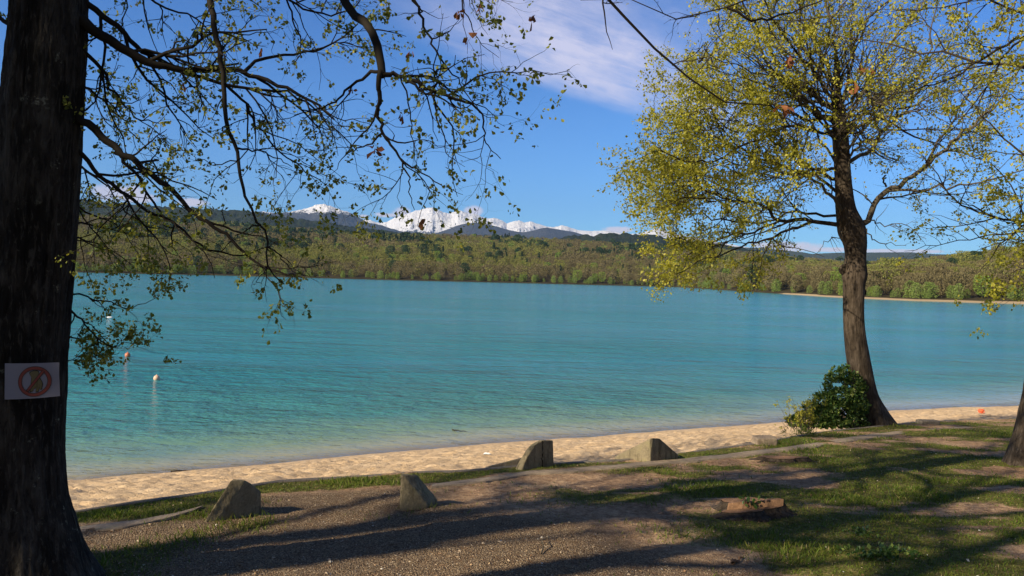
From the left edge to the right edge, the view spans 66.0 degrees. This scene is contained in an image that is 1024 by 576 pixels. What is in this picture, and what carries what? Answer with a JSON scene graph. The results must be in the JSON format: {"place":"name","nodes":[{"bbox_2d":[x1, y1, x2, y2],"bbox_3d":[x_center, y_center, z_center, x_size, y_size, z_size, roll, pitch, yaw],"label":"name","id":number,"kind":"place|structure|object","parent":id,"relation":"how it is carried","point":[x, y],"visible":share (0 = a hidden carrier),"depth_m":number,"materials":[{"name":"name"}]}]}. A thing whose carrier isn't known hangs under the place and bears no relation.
{"place":"outdoors","nodes":[
{"label":"outdoors","id":0,"kind":"place"},
{"bbox_2d":[79,199,440,235],"bbox_3d":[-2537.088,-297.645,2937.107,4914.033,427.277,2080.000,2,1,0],"label":"wooded ridge","id":1,"kind":"structure","parent":0,"point":[237,215],"depth_m":3090.37,"materials":[{"name":"plant"}]},
{"bbox_2d":[227,204,402,232],"bbox_3d":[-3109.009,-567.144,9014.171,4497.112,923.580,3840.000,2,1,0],"label":"flat topped mountain","id":2,"kind":"structure","parent":0,"point":[310,213],"depth_m":9372.18,"materials":[{"name":"snow"}]},
{"bbox_2d":[435,223,582,239],"bbox_3d":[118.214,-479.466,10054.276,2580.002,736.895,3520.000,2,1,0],"label":"dark foothills","id":3,"kind":"structure","parent":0,"point":[549,233],"depth_m":10368.75,"materials":[{"name":"stone"}]},
{"bbox_2d":[0,0,1023,254],"label":"sky","id":4,"kind":"structure","parent":0,"point":[553,183],"materials":[{"name":"blue"}]},
{"bbox_2d":[68,406,1018,509],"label":"beach","id":5,"kind":"structure","parent":0,"point":[91,493],"depth_m":17.91,"materials":[{"name":"sand"}]},
{"bbox_2d":[773,394,827,431],"bbox_3d":[5.467,2.355,14.962,0.967,0.727,0.644,2,1,22],"label":"shrub","id":6,"kind":"object","parent":5,"relation":"on","point":[811,417],"visible":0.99,"depth_m":14.88,"materials":[{"name":"green plant"}]},
{"bbox_2d":[66,272,1023,479],"bbox_3d":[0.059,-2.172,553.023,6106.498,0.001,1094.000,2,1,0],"label":"lake water","id":7,"kind":"structure","parent":0,"point":[357,366],"depth_m":50.38,"materials":[{"name":"liquid"}]},
{"bbox_2d":[76,419,1023,575],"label":"ground","id":8,"kind":"structure","parent":0,"point":[806,478],"depth_m":6.54,"materials":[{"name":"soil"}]},
{"bbox_2d":[80,505,202,531],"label":"path","id":9,"kind":"structure","parent":8,"relation":"on","point":[115,525],"depth_m":6.12,"materials":[{"name":"gravel"}]},
{"bbox_2d":[205,479,260,521],"bbox_3d":[-2.268,1.798,6.543,0.307,0.472,0.658,2,1,6],"label":"rock","id":10,"kind":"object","parent":8,"relation":"on","point":[238,498],"depth_m":6.45,"materials":[{"name":"stone"}]},
{"bbox_2d":[0,0,586,575],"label":"oak tree","id":11,"kind":"object","parent":8,"relation":"on","point":[42,92],"visible":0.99,"depth_m":4.37,"materials":[{"name":"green plant"}]},
{"bbox_2d":[5,362,59,399],"bbox_3d":[-2.619,0.508,4.294,0.288,0.208,0.030,1,1,-6],"label":"paper notice","id":12,"kind":"object","parent":11,"relation":"attached to","point":[30,380],"visible":1,"depth_m":4.29,"materials":[{"name":"grey"}]},
{"bbox_2d":[400,474,436,510],"bbox_3d":[-0.838,1.874,7.059,0.324,0.450,0.449,2,1,0],"label":"rock","id":13,"kind":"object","parent":8,"relation":"on","point":[416,492],"depth_m":6.92,"materials":[{"name":"stone"}]},
{"bbox_2d":[516,440,553,469],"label":"concrete block","id":14,"kind":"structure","parent":8,"relation":"on","point":[539,453],"depth_m":9.41,"materials":[{"name":"grey"}]},
{"bbox_2d":[75,418,1015,511],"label":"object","id":15,"kind":"structure","parent":8,"relation":"on","point":[292,480],"depth_m":8.85,"materials":[{"name":"plant"}]},
{"bbox_2d":[485,457,521,467],"bbox_3d":[-0.062,2.169,9.630,0.546,0.228,0.157,1,1,-16],"label":"wall remnant","id":16,"kind":"object","parent":15,"relation":"attached to","point":[512,462],"depth_m":9.56,"materials":[{"name":"stone"}]},
{"bbox_2d":[615,438,677,461],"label":"concrete block","id":17,"kind":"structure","parent":8,"relation":"on","point":[653,449],"depth_m":10.26,"materials":[{"name":"grey"}]},
{"bbox_2d":[431,427,971,488],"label":"path","id":18,"kind":"structure","parent":8,"relation":"on","point":[743,454],"depth_m":10.01,"materials":[{"name":"gravel"}]},
{"bbox_2d":[602,0,842,141],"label":"ash tree","id":19,"kind":"object","parent":8,"relation":"on","point":[675,19],"visible":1,"depth_m":4.66,"materials":[{"name":"plant"}]},
{"bbox_2d":[731,556,742,563],"bbox_3d":[1.608,1.946,5.629,0.036,0.064,0.204,2,1,37],"label":"wood chunk","id":20,"kind":"object","parent":8,"relation":"on","point":[734,561],"visible":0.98,"depth_m":5.58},
{"bbox_2d":[710,496,797,521],"bbox_3d":[2.194,2.044,7.186,1.048,0.344,0.686,2,1,0],"label":"tree stump","id":21,"kind":"object","parent":8,"relation":"on","point":[771,508],"visible":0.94,"depth_m":7.09,"materials":[{"name":"brown wood"}]},
{"bbox_2d":[752,435,777,445],"bbox_3d":[3.962,2.432,12.367,0.345,0.212,0.351,2,1,0],"label":"squared stone","id":22,"kind":"object","parent":8,"relation":"on","point":[764,439],"visible":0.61,"depth_m":12.23,"materials":[{"name":"stone"}]},
{"bbox_2d":[749,455,816,463],"bbox_3d":[3.672,2.361,10.511,1.162,0.236,0.628,2,1,0],"label":"tree stump","id":23,"kind":"object","parent":8,"relation":"on","point":[772,459],"visible":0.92,"depth_m":10.47,"materials":[{"name":"brown wood"}]},
{"bbox_2d":[779,424,816,435],"bbox_3d":[5.072,2.572,13.945,0.692,0.334,0.467,2,1,20],"label":"grass tuft","id":24,"kind":"object","parent":8,"relation":"on","point":[804,429],"visible":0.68,"depth_m":13.91,"materials":[{"name":"plant"}]},
{"bbox_2d":[592,0,1023,427],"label":"oak tree","id":25,"kind":"object","parent":8,"relation":"on","point":[850,223],"visible":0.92,"depth_m":15.85,"materials":[{"name":"green plant"}]},
{"bbox_2d":[785,363,871,429],"bbox_3d":[6.460,2.195,15.991,1.784,1.408,0.837,2,1,0],"label":"ivy bush","id":26,"kind":"object","parent":8,"relation":"on","point":[852,404],"visible":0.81,"depth_m":15.88,"materials":[{"name":"green plant"}]},
{"bbox_2d":[841,525,885,538],"bbox_3d":[2.878,2.018,6.416,0.371,0.158,0.264,2,1,39],"label":"weed clump","id":27,"kind":"object","parent":8,"relation":"on","point":[862,530],"visible":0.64,"depth_m":6.41,"materials":[{"name":"green plant"}]},
{"bbox_2d":[833,542,928,562],"bbox_3d":[2.710,1.969,5.789,0.650,0.170,0.423,2,1,0],"label":"weed clump","id":28,"kind":"object","parent":8,"relation":"on","point":[888,552],"visible":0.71,"depth_m":5.79,"materials":[{"name":"green plant"}]},
{"bbox_2d":[820,0,1023,466],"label":"oak tree","id":29,"kind":"object","parent":8,"relation":"on","point":[1014,454],"visible":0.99,"depth_m":10.64,"materials":[{"name":"green plant"}]},
{"bbox_2d":[915,419,939,424],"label":"stone slab","id":30,"kind":"structure","parent":8,"relation":"on","point":[927,421],"depth_m":16.50,"materials":[{"name":"stone"}]},
{"bbox_2d":[76,419,1023,575],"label":"grass","id":31,"kind":"structure","parent":0,"point":[117,513],"depth_m":7.34,"materials":[{"name":"plant"}]},
{"bbox_2d":[76,220,1023,303],"bbox_3d":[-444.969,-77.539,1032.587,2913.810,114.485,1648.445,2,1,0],"label":"shore hills","id":32,"kind":"structure","parent":0,"point":[973,298],"depth_m":700.90,"materials":[{"name":"plant"}]},
{"bbox_2d":[158,229,168,237],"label":"pine tree","id":33,"kind":"object","parent":32,"relation":"on","point":[166,232],"visible":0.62,"depth_m":925.97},
{"bbox_2d":[193,256,203,265],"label":"pine tree","id":34,"kind":"object","parent":32,"relation":"on","point":[197,258],"visible":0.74,"depth_m":688.98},
{"bbox_2d":[264,238,274,245],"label":"pine tree","id":35,"kind":"object","parent":32,"relation":"on","point":[271,239],"visible":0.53,"depth_m":927.71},
{"bbox_2d":[385,245,395,254],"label":"pine tree","id":36,"kind":"object","parent":32,"relation":"on","point":[388,250],"visible":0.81,"depth_m":857.67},
{"bbox_2d":[388,260,397,267],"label":"pine tree","id":37,"kind":"object","parent":32,"relation":"on","point":[392,263],"visible":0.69,"depth_m":744.46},
{"bbox_2d":[402,245,409,252],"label":"pine tree","id":38,"kind":"object","parent":32,"relation":"on","point":[405,246],"visible":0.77,"depth_m":911.66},
{"bbox_2d":[419,244,428,251],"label":"pine tree","id":39,"kind":"object","parent":32,"relation":"on","point":[423,247],"visible":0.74,"depth_m":933.99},
{"bbox_2d":[422,250,429,257],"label":"pine tree","id":40,"kind":"object","parent":32,"relation":"on","point":[427,254],"visible":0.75,"depth_m":877.81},
{"bbox_2d":[431,246,441,257],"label":"pine tree","id":41,"kind":"object","parent":32,"relation":"on","point":[436,249],"visible":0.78,"depth_m":922.36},
{"bbox_2d":[460,263,470,273],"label":"pine tree","id":42,"kind":"object","parent":32,"relation":"on","point":[465,267],"visible":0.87,"depth_m":754.71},
{"bbox_2d":[484,252,493,258],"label":"pine tree","id":43,"kind":"object","parent":32,"relation":"on","point":[487,254],"visible":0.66,"depth_m":899.57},
{"bbox_2d":[495,250,503,257],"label":"pine tree","id":44,"kind":"object","parent":32,"relation":"on","point":[500,252],"visible":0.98,"depth_m":927.24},
{"bbox_2d":[76,214,1023,286],"bbox_3d":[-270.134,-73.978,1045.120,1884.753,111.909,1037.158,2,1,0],"label":"woods","id":45,"kind":"object","parent":32,"relation":"on","point":[534,246],"visible":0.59,"depth_m":879.85,"materials":[{"name":"plant"}]},
{"bbox_2d":[572,270,581,279],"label":"green tree","id":46,"kind":"object","parent":32,"relation":"on","point":[577,272],"visible":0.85,"depth_m":773.00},
{"bbox_2d":[596,247,603,255],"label":"pine tree","id":47,"kind":"object","parent":32,"relation":"on","point":[600,249],"visible":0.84,"depth_m":1070.36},
{"bbox_2d":[598,272,605,281],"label":"green tree","id":48,"kind":"object","parent":32,"relation":"on","point":[601,280],"visible":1,"depth_m":774.91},
{"bbox_2d":[722,268,730,280],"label":"green tree","id":49,"kind":"object","parent":32,"relation":"on","point":[724,270],"visible":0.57,"depth_m":649.64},
{"bbox_2d":[731,273,740,285],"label":"budding tree","id":50,"kind":"object","parent":32,"relation":"on","point":[737,274],"visible":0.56,"depth_m":583.84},
{"bbox_2d":[749,272,761,287],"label":"bare tree","id":51,"kind":"object","parent":32,"relation":"on","point":[753,283],"visible":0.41,"depth_m":523.50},
{"bbox_2d":[747,267,764,288],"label":"pine tree","id":52,"kind":"object","parent":32,"relation":"on","point":[753,274],"visible":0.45,"depth_m":520.60,"materials":[{"name":"plant"}]},
{"bbox_2d":[765,273,780,289],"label":"bare tree","id":53,"kind":"object","parent":32,"relation":"on","point":[769,282],"visible":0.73,"depth_m":481.75,"materials":[{"name":"plant"}]},
{"bbox_2d":[770,279,781,291],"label":"willow bush","id":54,"kind":"object","parent":32,"relation":"on","point":[776,286],"visible":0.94,"depth_m":474.64,"materials":[{"name":"plant"}]},
{"bbox_2d":[780,272,791,287],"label":"bare tree","id":55,"kind":"object","parent":32,"relation":"on","point":[784,277],"visible":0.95,"depth_m":487.95,"materials":[{"name":"plant"}]},
{"bbox_2d":[790,276,802,288],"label":"bare tree","id":56,"kind":"object","parent":32,"relation":"on","point":[796,281],"visible":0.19,"depth_m":451.13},
{"bbox_2d":[791,275,803,292],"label":"bare tree","id":57,"kind":"object","parent":32,"relation":"on","point":[796,288],"visible":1,"depth_m":439.56,"materials":[{"name":"plant"}]},
{"bbox_2d":[793,268,807,279],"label":"bare tree","id":58,"kind":"object","parent":32,"relation":"on","point":[801,270],"visible":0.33,"depth_m":493.07,"materials":[{"name":"plant"}]},
{"bbox_2d":[803,280,809,290],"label":"bare tree","id":59,"kind":"object","parent":32,"relation":"on","point":[805,283],"visible":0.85,"depth_m":450.22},
{"bbox_2d":[805,275,814,284],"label":"bare tree","id":60,"kind":"object","parent":32,"relation":"on","point":[807,277],"visible":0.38,"depth_m":476.25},
{"bbox_2d":[810,281,817,290],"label":"bare tree","id":61,"kind":"object","parent":32,"relation":"on","point":[814,287],"visible":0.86,"depth_m":429.25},
{"bbox_2d":[810,270,822,279],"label":"bare tree","id":62,"kind":"object","parent":32,"relation":"on","point":[816,272],"visible":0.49,"depth_m":464.20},
{"bbox_2d":[818,281,827,293],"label":"willow bush","id":63,"kind":"object","parent":32,"relation":"on","point":[822,283],"visible":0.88,"depth_m":406.12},
{"bbox_2d":[816,274,830,290],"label":"bare tree","id":64,"kind":"object","parent":32,"relation":"on","point":[824,277],"visible":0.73,"depth_m":409.51,"materials":[{"name":"plant"}]},
{"bbox_2d":[823,281,833,294],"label":"willow bush","id":65,"kind":"object","parent":32,"relation":"on","point":[826,292],"visible":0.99,"depth_m":396.26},
{"bbox_2d":[825,273,837,290],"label":"bare tree","id":66,"kind":"object","parent":32,"relation":"on","point":[829,274],"visible":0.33,"depth_m":425.30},
{"bbox_2d":[830,271,841,290],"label":"green tree","id":67,"kind":"object","parent":32,"relation":"on","point":[836,274],"visible":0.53,"depth_m":421.91,"materials":[{"name":"plant"}]},
{"bbox_2d":[831,281,842,291],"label":"bare tree","id":68,"kind":"object","parent":32,"relation":"on","point":[835,287],"visible":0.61,"depth_m":403.53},
{"bbox_2d":[837,280,842,294],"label":"willow bush","id":69,"kind":"object","parent":32,"relation":"on","point":[841,281],"visible":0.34,"depth_m":381.78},
{"bbox_2d":[865,275,873,291],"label":"bare tree","id":70,"kind":"object","parent":32,"relation":"on","point":[869,281],"visible":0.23,"depth_m":374.94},
{"bbox_2d":[865,278,879,293],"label":"bare tree","id":71,"kind":"object","parent":32,"relation":"on","point":[874,283],"visible":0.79,"depth_m":372.41,"materials":[{"name":"plant"}]},
{"bbox_2d":[868,270,883,286],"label":"bare tree","id":72,"kind":"object","parent":32,"relation":"on","point":[877,272],"visible":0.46,"depth_m":390.80,"materials":[{"name":"plant"}]},
{"bbox_2d":[872,285,881,296],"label":"willow bush","id":73,"kind":"object","parent":32,"relation":"on","point":[875,288],"visible":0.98,"depth_m":362.92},
{"bbox_2d":[880,279,891,294],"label":"bare tree","id":74,"kind":"object","parent":32,"relation":"on","point":[887,289],"visible":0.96,"depth_m":379.87,"materials":[{"name":"plant"}]},
{"bbox_2d":[874,257,903,288],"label":"budding tree","id":75,"kind":"object","parent":32,"relation":"on","point":[885,262],"visible":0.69,"depth_m":392.07,"materials":[{"name":"plant"}]},
{"bbox_2d":[885,270,898,290],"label":"bare tree","id":76,"kind":"object","parent":32,"relation":"on","point":[894,276],"visible":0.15,"depth_m":414.64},
{"bbox_2d":[892,280,904,296],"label":"bare tree","id":77,"kind":"object","parent":32,"relation":"on","point":[897,287],"visible":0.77,"depth_m":358.43,"materials":[{"name":"plant"}]},
{"bbox_2d":[892,276,907,290],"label":"bare tree","id":78,"kind":"object","parent":32,"relation":"on","point":[899,277],"visible":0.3,"depth_m":384.73,"materials":[{"name":"plant"}]},
{"bbox_2d":[901,278,916,296],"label":"bare tree","id":79,"kind":"object","parent":32,"relation":"on","point":[904,284],"visible":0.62,"depth_m":353.74,"materials":[{"name":"plant"}]},
{"bbox_2d":[902,280,915,297],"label":"willow bush","id":80,"kind":"object","parent":32,"relation":"on","point":[906,290],"visible":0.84,"depth_m":351.41,"materials":[{"name":"plant"}]},
{"bbox_2d":[906,273,920,293],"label":"bare tree","id":81,"kind":"object","parent":32,"relation":"on","point":[911,275],"visible":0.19,"depth_m":363.87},
{"bbox_2d":[909,282,924,297],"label":"willow bush","id":82,"kind":"object","parent":32,"relation":"on","point":[915,291],"visible":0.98,"depth_m":346.08,"materials":[{"name":"plant"}]},
{"bbox_2d":[912,273,928,296],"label":"bare tree","id":83,"kind":"object","parent":32,"relation":"on","point":[918,275],"visible":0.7,"depth_m":350.11,"materials":[{"name":"plant"}]},
{"bbox_2d":[914,272,930,288],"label":"bare tree","id":84,"kind":"object","parent":32,"relation":"on","point":[922,278],"visible":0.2,"depth_m":359.83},
{"bbox_2d":[920,282,933,298],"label":"willow bush","id":85,"kind":"object","parent":32,"relation":"on","point":[925,289],"visible":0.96,"depth_m":343.74,"materials":[{"name":"plant"}]},
{"bbox_2d":[924,282,939,298],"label":"willow bush","id":86,"kind":"object","parent":32,"relation":"on","point":[933,285],"visible":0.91,"depth_m":344.68,"materials":[{"name":"plant"}]},
{"bbox_2d":[928,275,940,292],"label":"bare tree","id":87,"kind":"object","parent":32,"relation":"on","point":[931,277],"visible":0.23,"depth_m":372.37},
{"bbox_2d":[932,276,951,296],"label":"bare tree","id":88,"kind":"object","parent":32,"relation":"on","point":[940,280],"visible":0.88,"depth_m":351.77,"materials":[{"name":"plant"}]},
{"bbox_2d":[932,268,952,284],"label":"bare tree","id":89,"kind":"object","parent":32,"relation":"on","point":[937,270],"visible":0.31,"depth_m":390.51,"materials":[{"name":"plant"}]},
{"bbox_2d":[938,263,948,268],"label":"bare tree","id":90,"kind":"object","parent":32,"relation":"on","point":[941,265],"visible":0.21,"depth_m":511.79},
{"bbox_2d":[945,285,954,297],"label":"willow bush","id":91,"kind":"object","parent":32,"relation":"on","point":[947,295],"visible":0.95,"depth_m":348.46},
{"bbox_2d":[946,258,957,263],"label":"pine tree","id":92,"kind":"object","parent":32,"relation":"on","point":[951,260],"visible":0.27,"depth_m":573.16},
{"bbox_2d":[949,285,959,297],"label":"willow bush","id":93,"kind":"object","parent":32,"relation":"on","point":[957,289],"visible":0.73,"depth_m":348.28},
{"bbox_2d":[947,271,970,294],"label":"bare tree","id":94,"kind":"object","parent":32,"relation":"on","point":[958,276],"visible":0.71,"depth_m":349.68,"materials":[{"name":"plant"}]},
{"bbox_2d":[954,283,964,298],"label":"willow bush","id":95,"kind":"object","parent":32,"relation":"on","point":[958,287],"visible":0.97,"depth_m":343.18,"materials":[{"name":"plant"}]},
{"bbox_2d":[954,250,972,264],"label":"budding tree","id":96,"kind":"object","parent":32,"relation":"on","point":[959,252],"visible":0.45,"depth_m":577.70,"materials":[{"name":"plant"}]},
{"bbox_2d":[956,261,970,270],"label":"budding tree","id":97,"kind":"object","parent":32,"relation":"on","point":[964,263],"visible":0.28,"depth_m":503.04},
{"bbox_2d":[960,268,976,288],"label":"bare tree","id":98,"kind":"object","parent":32,"relation":"on","point":[972,270],"visible":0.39,"depth_m":394.16,"materials":[{"name":"plant"}]},
{"bbox_2d":[970,279,980,291],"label":"bare tree","id":99,"kind":"object","parent":32,"relation":"on","point":[972,282],"visible":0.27,"depth_m":374.99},
{"bbox_2d":[968,251,984,259],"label":"pine tree","id":100,"kind":"object","parent":32,"relation":"on","point":[976,252],"visible":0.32,"depth_m":613.10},
{"bbox_2d":[970,255,982,260],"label":"budding tree","id":101,"kind":"object","parent":32,"relation":"on","point":[976,257],"visible":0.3,"depth_m":591.49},
{"bbox_2d":[973,282,985,295],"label":"bare tree","id":102,"kind":"object","parent":32,"relation":"on","point":[978,284],"visible":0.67,"depth_m":352.60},
{"bbox_2d":[972,273,990,296],"bbox_3d":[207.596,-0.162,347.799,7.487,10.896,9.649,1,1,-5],"label":"green tree","id":103,"kind":"object","parent":32,"relation":"on","point":[982,291],"visible":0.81,"depth_m":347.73,"materials":[{"name":"plant"}]},
{"bbox_2d":[983,273,1000,292],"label":"bare tree","id":104,"kind":"object","parent":32,"relation":"on","point":[990,278],"visible":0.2,"depth_m":359.10,"materials":[{"name":"plant"}]},
{"bbox_2d":[979,262,1005,288],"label":"budding tree","id":105,"kind":"object","parent":32,"relation":"on","point":[990,268],"visible":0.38,"depth_m":363.13,"materials":[{"name":"plant"}]},
{"bbox_2d":[992,274,1010,296],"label":"bare tree","id":106,"kind":"object","parent":32,"relation":"on","point":[999,275],"visible":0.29,"depth_m":351.96,"materials":[{"name":"plant"}]},
{"bbox_2d":[1000,274,1023,294],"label":"bare tree","id":107,"kind":"object","parent":32,"relation":"on","point":[1007,281],"visible":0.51,"depth_m":349.26,"materials":[{"name":"plant"}]},
{"bbox_2d":[1004,268,1022,286],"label":"bare tree","id":108,"kind":"object","parent":32,"relation":"on","point":[1010,270],"visible":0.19,"depth_m":383.61,"materials":[{"name":"plant"}]},
{"bbox_2d":[1008,286,1018,299],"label":"willow bush","id":109,"kind":"object","parent":32,"relation":"on","point":[1013,294],"visible":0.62,"depth_m":341.19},
{"bbox_2d":[1013,260,1023,267],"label":"bare tree","id":110,"kind":"object","parent":32,"relation":"on","point":[1019,261],"visible":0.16,"depth_m":473.17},
{"bbox_2d":[1017,287,1023,299],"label":"willow bush","id":111,"kind":"object","parent":32,"relation":"on","point":[1022,291],"visible":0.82,"depth_m":341.71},
{"bbox_2d":[364,208,748,247],"bbox_3d":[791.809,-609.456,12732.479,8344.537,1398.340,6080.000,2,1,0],"label":"snowy mountains","id":112,"kind":"structure","parent":0,"point":[447,219],"depth_m":13229.16,"materials":[{"name":"snow"}]},
{"bbox_2d":[108,424,1018,575],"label":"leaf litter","id":113,"kind":"object","parent":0,"point":[691,517],"visible":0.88,"depth_m":6.45,"materials":[{"name":"plant"}]},
{"bbox_2d":[549,233,759,252],"bbox_3d":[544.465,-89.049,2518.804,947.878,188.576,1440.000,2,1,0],"label":"wooded hill","id":114,"kind":"structure","parent":0,"point":[624,237],"depth_m":2647.62,"materials":[{"name":"plant"}]},
{"bbox_2d":[746,248,946,260],"bbox_3d":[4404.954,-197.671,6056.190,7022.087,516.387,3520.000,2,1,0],"label":"distant plateau","id":115,"kind":"structure","parent":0,"point":[872,256],"depth_m":6350.15,"materials":[{"name":"plant"}]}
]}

